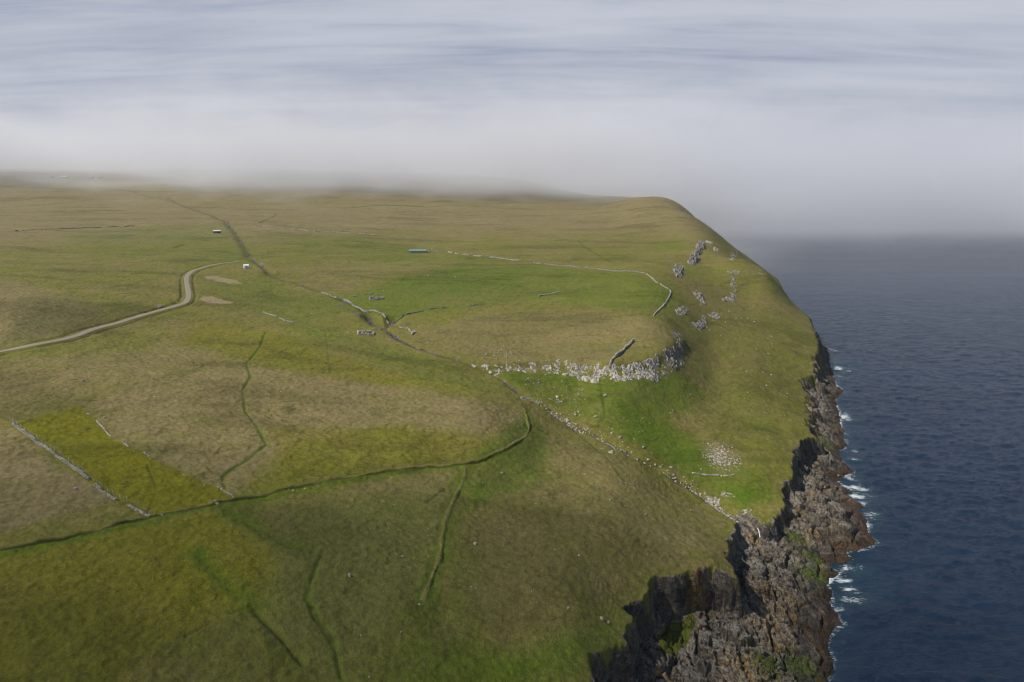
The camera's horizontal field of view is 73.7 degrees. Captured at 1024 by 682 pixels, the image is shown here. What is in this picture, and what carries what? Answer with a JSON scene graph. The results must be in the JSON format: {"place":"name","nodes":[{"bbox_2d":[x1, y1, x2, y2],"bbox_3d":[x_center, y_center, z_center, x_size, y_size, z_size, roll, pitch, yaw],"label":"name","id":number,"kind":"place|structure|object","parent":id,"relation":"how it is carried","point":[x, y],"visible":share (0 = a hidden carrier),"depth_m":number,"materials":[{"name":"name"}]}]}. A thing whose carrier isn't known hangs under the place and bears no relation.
{"place":"outdoors","nodes":[
{"label":"outdoors","id":0,"kind":"place"},
{"bbox_2d":[0,261,238,352],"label":"road","id":1,"kind":"structure","parent":0,"point":[188,293],"depth_m":397.02,"materials":[{"name":"beige gravel"}]},
{"bbox_2d":[0,167,823,681],"bbox_3d":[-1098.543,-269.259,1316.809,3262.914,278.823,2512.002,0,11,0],"label":"hillside","id":2,"kind":"structure","parent":0,"point":[194,403],"depth_m":283.20,"materials":[{"name":"green plant"}]},
{"bbox_2d":[15,225,131,230],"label":"stone wall","id":3,"kind":"structure","parent":2,"relation":"on","point":[74,228],"depth_m":926.29,"materials":[{"name":"grey stone"}]},
{"bbox_2d":[12,422,149,516],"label":"stone wall","id":4,"kind":"structure","parent":2,"relation":"on","point":[78,470],"depth_m":203.97,"materials":[{"name":"grey stone"}]},
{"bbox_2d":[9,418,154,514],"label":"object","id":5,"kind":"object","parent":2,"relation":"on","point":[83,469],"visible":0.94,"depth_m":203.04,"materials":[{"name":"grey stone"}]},
{"bbox_2d":[87,413,233,495],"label":"stone wall","id":6,"kind":"structure","parent":2,"relation":"on","point":[145,453],"depth_m":218.40,"materials":[{"name":"grey stone"}]},
{"bbox_2d":[0,408,531,550],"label":"turf bank","id":7,"kind":"structure","parent":2,"relation":"on","point":[257,496],"depth_m":204.46,"materials":[{"name":"green plant"}]},
{"bbox_2d":[263,311,293,322],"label":"stone wall","id":8,"kind":"structure","parent":2,"relation":"on","point":[279,317],"depth_m":442.88,"materials":[{"name":"grey stone"}]},
{"bbox_2d":[257,225,375,234],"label":"stone wall","id":9,"kind":"structure","parent":2,"relation":"on","point":[315,230],"depth_m":938.47,"materials":[{"name":"grey stone"}]},
{"bbox_2d":[321,292,388,323],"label":"stone wall","id":10,"kind":"structure","parent":2,"relation":"on","point":[375,310],"depth_m":492.09,"materials":[{"name":"grey stone"}]},
{"bbox_2d":[334,304,391,337],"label":"stone wall","id":11,"kind":"structure","parent":2,"relation":"on","point":[380,328],"depth_m":471.61,"materials":[{"name":"grey stone"}]},
{"bbox_2d":[357,330,374,335],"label":"stone ruin","id":12,"kind":"object","parent":2,"relation":"on","point":[372,333],"visible":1,"depth_m":415.90,"materials":[{"name":"grey stone"}]},
{"bbox_2d":[369,296,383,300],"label":"stone ruin","id":13,"kind":"object","parent":2,"relation":"on","point":[371,298],"visible":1,"depth_m":518.23,"materials":[{"name":"grey stone"}]},
{"bbox_2d":[398,326,415,334],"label":"stone wall","id":14,"kind":"structure","parent":2,"relation":"on","point":[413,332],"depth_m":430.89,"materials":[{"name":"grey stone"}]},
{"bbox_2d":[409,249,428,252],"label":"sheep shed","id":15,"kind":"structure","parent":2,"relation":"on","point":[417,250],"depth_m":766.81,"materials":[{"name":"metal"}]},
{"bbox_2d":[393,304,482,322],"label":"stone wall","id":16,"kind":"structure","parent":2,"relation":"on","point":[401,316],"depth_m":483.14,"materials":[{"name":"grey stone"}]},
{"bbox_2d":[419,466,467,601],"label":"turf bank","id":17,"kind":"structure","parent":2,"relation":"on","point":[426,591],"depth_m":191.54,"materials":[{"name":"green plant"}]},
{"bbox_2d":[448,251,533,261],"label":"stone wall","id":18,"kind":"structure","parent":2,"relation":"on","point":[489,256],"depth_m":726.33,"materials":[{"name":"grey stone"}]},
{"bbox_2d":[472,359,567,376],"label":"rock band","id":19,"kind":"object","parent":2,"relation":"on","point":[486,366],"visible":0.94,"depth_m":364.20,"materials":[{"name":"grey stone"}]},
{"bbox_2d":[538,291,559,296],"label":"stone wall","id":20,"kind":"structure","parent":2,"relation":"on","point":[548,293],"depth_m":531.76,"materials":[{"name":"grey stone"}]},
{"bbox_2d":[567,361,608,382],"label":"rock band","id":21,"kind":"object","parent":2,"relation":"on","point":[597,373],"visible":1,"depth_m":361.06,"materials":[{"name":"grey stone"}]},
{"bbox_2d":[533,262,670,315],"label":"stone wall","id":22,"kind":"structure","parent":2,"relation":"on","point":[654,280],"depth_m":610.47,"materials":[{"name":"grey stone"}]},
{"bbox_2d":[608,338,634,368],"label":"stone wall","id":23,"kind":"structure","parent":2,"relation":"on","point":[617,354],"depth_m":373.04,"materials":[{"name":"grey stone"}]},
{"bbox_2d":[608,358,655,381],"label":"rock band","id":24,"kind":"object","parent":2,"relation":"on","point":[629,369],"visible":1,"depth_m":359.44,"materials":[{"name":"grey stone"}]},
{"bbox_2d":[649,338,684,382],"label":"rock band","id":25,"kind":"object","parent":2,"relation":"on","point":[669,359],"visible":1,"depth_m":379.90,"materials":[{"name":"grey stone"}]},
{"bbox_2d":[672,264,683,277],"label":"rock outcrop","id":26,"kind":"object","parent":2,"relation":"on","point":[677,269],"visible":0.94,"depth_m":639.50,"materials":[{"name":"grey stone"}]},
{"bbox_2d":[671,331,684,341],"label":"rock outcrop","id":27,"kind":"object","parent":2,"relation":"on","point":[679,334],"visible":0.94,"depth_m":430.95,"materials":[{"name":"grey stone"}]},
{"bbox_2d":[675,306,688,317],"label":"rock outcrop","id":28,"kind":"object","parent":2,"relation":"on","point":[682,309],"visible":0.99,"depth_m":496.92,"materials":[{"name":"grey stone"}]},
{"bbox_2d":[687,239,706,264],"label":"rock outcrop","id":29,"kind":"object","parent":2,"relation":"on","point":[694,258],"visible":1,"depth_m":749.28,"materials":[{"name":"grey stone"}]},
{"bbox_2d":[692,290,705,304],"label":"rock outcrop","id":30,"kind":"object","parent":2,"relation":"on","point":[701,299],"visible":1,"depth_m":573.42,"materials":[{"name":"grey stone"}]},
{"bbox_2d":[692,315,707,331],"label":"rock outcrop","id":31,"kind":"object","parent":2,"relation":"on","point":[701,325],"visible":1,"depth_m":493.82,"materials":[{"name":"grey stone"}]},
{"bbox_2d":[704,240,718,251],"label":"rock outcrop","id":32,"kind":"object","parent":2,"relation":"on","point":[714,248],"visible":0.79,"depth_m":797.04,"materials":[{"name":"grey stone"}]},
{"bbox_2d":[692,472,734,475],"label":"stone wall","id":33,"kind":"structure","parent":2,"relation":"on","point":[711,474],"depth_m":290.40,"materials":[{"name":"grey stone"}]},
{"bbox_2d":[708,312,720,319],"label":"rock outcrop","id":34,"kind":"object","parent":2,"relation":"on","point":[715,316],"visible":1,"depth_m":538.87,"materials":[{"name":"grey stone"}]},
{"bbox_2d":[698,442,740,471],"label":"scree","id":35,"kind":"structure","parent":2,"relation":"on","point":[720,453],"depth_m":303.98,"materials":[{"name":"grey stone"}]},
{"bbox_2d":[706,491,734,508],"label":"rock outcrop","id":36,"kind":"object","parent":2,"relation":"on","point":[715,500],"visible":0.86,"depth_m":275.79,"materials":[{"name":"grey stone"}]},
{"bbox_2d":[722,276,737,302],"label":"rock outcrop","id":37,"kind":"object","parent":2,"relation":"on","point":[733,296],"visible":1,"depth_m":633.80,"materials":[{"name":"grey stone"}]},
{"bbox_2d":[729,249,738,259],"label":"rock outcrop","id":38,"kind":"object","parent":2,"relation":"on","point":[734,255],"visible":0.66,"depth_m":809.87,"materials":[{"name":"grey stone"}]},
{"bbox_2d":[728,270,740,274],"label":"rock outcrop","id":39,"kind":"object","parent":2,"relation":"on","point":[737,272],"visible":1,"depth_m":688.75,"materials":[{"name":"grey stone"}]},
{"bbox_2d":[0,0,1023,208],"label":"sky","id":40,"kind":"structure","parent":0,"point":[694,104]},
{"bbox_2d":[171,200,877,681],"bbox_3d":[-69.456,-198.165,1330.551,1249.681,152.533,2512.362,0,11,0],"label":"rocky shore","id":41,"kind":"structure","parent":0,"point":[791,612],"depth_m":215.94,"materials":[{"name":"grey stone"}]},
{"bbox_2d":[533,398,741,523],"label":"stream rubble","id":42,"kind":"object","parent":41,"relation":"on","point":[551,412],"visible":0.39,"depth_m":287.65,"materials":[{"name":"grey stone"}]},
{"bbox_2d":[762,522,780,546],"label":"rock outcrop","id":43,"kind":"object","parent":41,"relation":"on","point":[775,534],"visible":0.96,"depth_m":255.47,"materials":[{"name":"grey stone"}]},
{"bbox_2d":[687,209,1023,681],"bbox_3d":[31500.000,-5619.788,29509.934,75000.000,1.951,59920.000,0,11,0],"label":"sea","id":44,"kind":"structure","parent":0,"point":[916,316],"depth_m":437.74,"materials":[{"name":"liquid"}]}
]}

